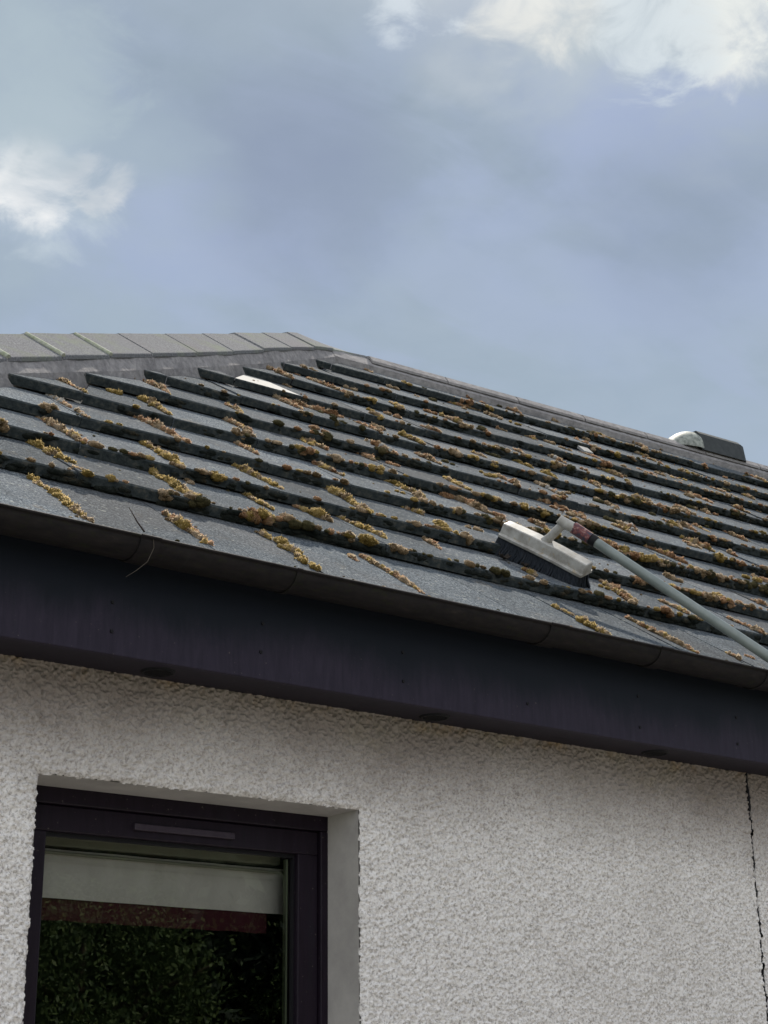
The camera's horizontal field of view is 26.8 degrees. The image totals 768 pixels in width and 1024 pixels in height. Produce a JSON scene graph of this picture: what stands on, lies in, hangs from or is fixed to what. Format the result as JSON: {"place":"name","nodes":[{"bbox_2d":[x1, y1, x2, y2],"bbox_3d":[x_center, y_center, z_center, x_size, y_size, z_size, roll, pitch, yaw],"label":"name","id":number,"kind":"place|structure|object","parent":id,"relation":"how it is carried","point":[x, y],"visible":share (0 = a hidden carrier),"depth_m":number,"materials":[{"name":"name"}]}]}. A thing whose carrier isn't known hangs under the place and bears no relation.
{"place":"outdoors","nodes":[
{"label":"outdoors","id":0,"kind":"place"},
{"bbox_2d":[0,0,767,465],"label":"sky","id":1,"kind":"structure","parent":0,"point":[561,204],"materials":[{"name":"blue"}]},
{"label":"ground","id":2,"kind":"structure","parent":0,"visible":0},
{"bbox_2d":[0,332,767,1023],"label":"house","id":3,"kind":"structure","parent":2,"relation":"on","point":[454,794],"depth_m":3.87,"materials":[{"name":"white concrete"}]},
{"bbox_2d":[26,473,94,522],"bbox_3d":[-0.667,-0.029,3.326,0.043,0.195,0.292,13,-24,-33],"label":"moss strip","id":4,"kind":"object","parent":3,"relation":"on","point":[66,501],"visible":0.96,"depth_m":3.32,"materials":[{"name":"yellow plant"}]},
{"bbox_2d":[129,508,144,531],"bbox_3d":[-0.494,0.016,3.230,0.035,0.054,0.006,-1,-20,2],"label":"twig","id":5,"kind":"object","parent":3,"relation":"on","point":[143,530],"visible":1,"depth_m":3.23,"materials":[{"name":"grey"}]},
{"bbox_2d":[126,539,153,576],"bbox_3d":[-0.477,0.084,3.167,0.059,0.100,0.005,14,-25,-35],"label":"dry stem","id":6,"kind":"object","parent":3,"relation":"hanging from","point":[148,559],"visible":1,"depth_m":3.17,"materials":[{"name":"grey"}]},
{"bbox_2d":[41,836,282,932],"bbox_3d":[-0.486,0.810,3.536,0.660,0.196,0.044,14,-25,-35],"label":"roller blind","id":7,"kind":"object","parent":3,"relation":"attached to","point":[123,889],"visible":0.91,"depth_m":3.52,"materials":[{"name":"grey fabric"}]},
{"bbox_2d":[23,785,327,1023],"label":"window","id":8,"kind":"structure","parent":3,"relation":"in","point":[302,839],"depth_m":3.54,"materials":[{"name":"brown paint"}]},
{"bbox_2d":[161,508,214,545],"bbox_3d":[-0.425,0.035,3.492,0.058,0.141,0.210,14,-25,-35],"label":"moss strip","id":9,"kind":"object","parent":3,"relation":"on","point":[180,521],"visible":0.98,"depth_m":3.48,"materials":[{"name":"yellow plant"}]},
{"bbox_2d":[254,529,321,570],"bbox_3d":[-0.207,0.087,3.667,0.062,0.173,0.259,12,-24,-32],"label":"moss strip","id":10,"kind":"object","parent":3,"relation":"on","point":[282,542],"visible":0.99,"depth_m":3.67,"materials":[{"name":"yellow plant"}]},
{"bbox_2d":[0,364,767,667],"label":"moss","id":11,"kind":"object","parent":3,"relation":"on","point":[197,502],"visible":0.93,"depth_m":5.18,"materials":[{"name":"brown plant"}]},
{"bbox_2d":[359,553,424,593],"bbox_3d":[0.017,0.145,3.837,0.039,0.171,0.263,14,-25,-35],"label":"moss strip","id":12,"kind":"object","parent":3,"relation":"on","point":[394,573],"visible":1,"depth_m":3.82,"materials":[{"name":"brown plant"}]},
{"bbox_2d":[499,551,510,558],"bbox_3d":[0.341,0.124,4.584,0.042,0.023,0.025,14,-25,-35],"label":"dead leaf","id":13,"kind":"object","parent":3,"relation":"on","point":[506,556],"visible":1,"depth_m":4.58,"materials":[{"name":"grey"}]},
{"bbox_2d":[551,603,611,634],"bbox_3d":[0.501,0.274,4.121,0.042,0.138,0.206,14,-25,-35],"label":"moss strip","id":14,"kind":"object","parent":3,"relation":"on","point":[584,621],"visible":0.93,"depth_m":4.09,"materials":[{"name":"yellow plant"}]},
{"bbox_2d":[577,446,592,453],"bbox_3d":[0.920,-0.280,7.375,0.064,0.053,0.053,14,-25,-35],"label":"tile fragment","id":15,"kind":"object","parent":3,"relation":"on","point":[583,449],"visible":0.89,"depth_m":7.36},
{"bbox_2d":[494,515,767,662],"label":"roof brush","id":16,"kind":"object","parent":3,"relation":"on","point":[546,554],"visible":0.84,"depth_m":4.53,"materials":[{"name":"plastic"}]},
{"bbox_2d":[624,615,699,653],"bbox_3d":[0.745,0.328,4.360,0.038,0.167,0.252,15,-25,-37],"label":"moss strip","id":17,"kind":"object","parent":3,"relation":"on","point":[664,635],"visible":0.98,"depth_m":4.34,"materials":[{"name":"brown plant"}]},
{"bbox_2d":[725,650,741,660],"bbox_3d":[0.963,0.396,4.433,0.028,0.044,0.068,9,-22,-25],"label":"moss strip","id":18,"kind":"object","parent":3,"relation":"on","point":[736,656],"visible":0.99,"depth_m":4.43,"materials":[{"name":"brown plant"}]}
]}

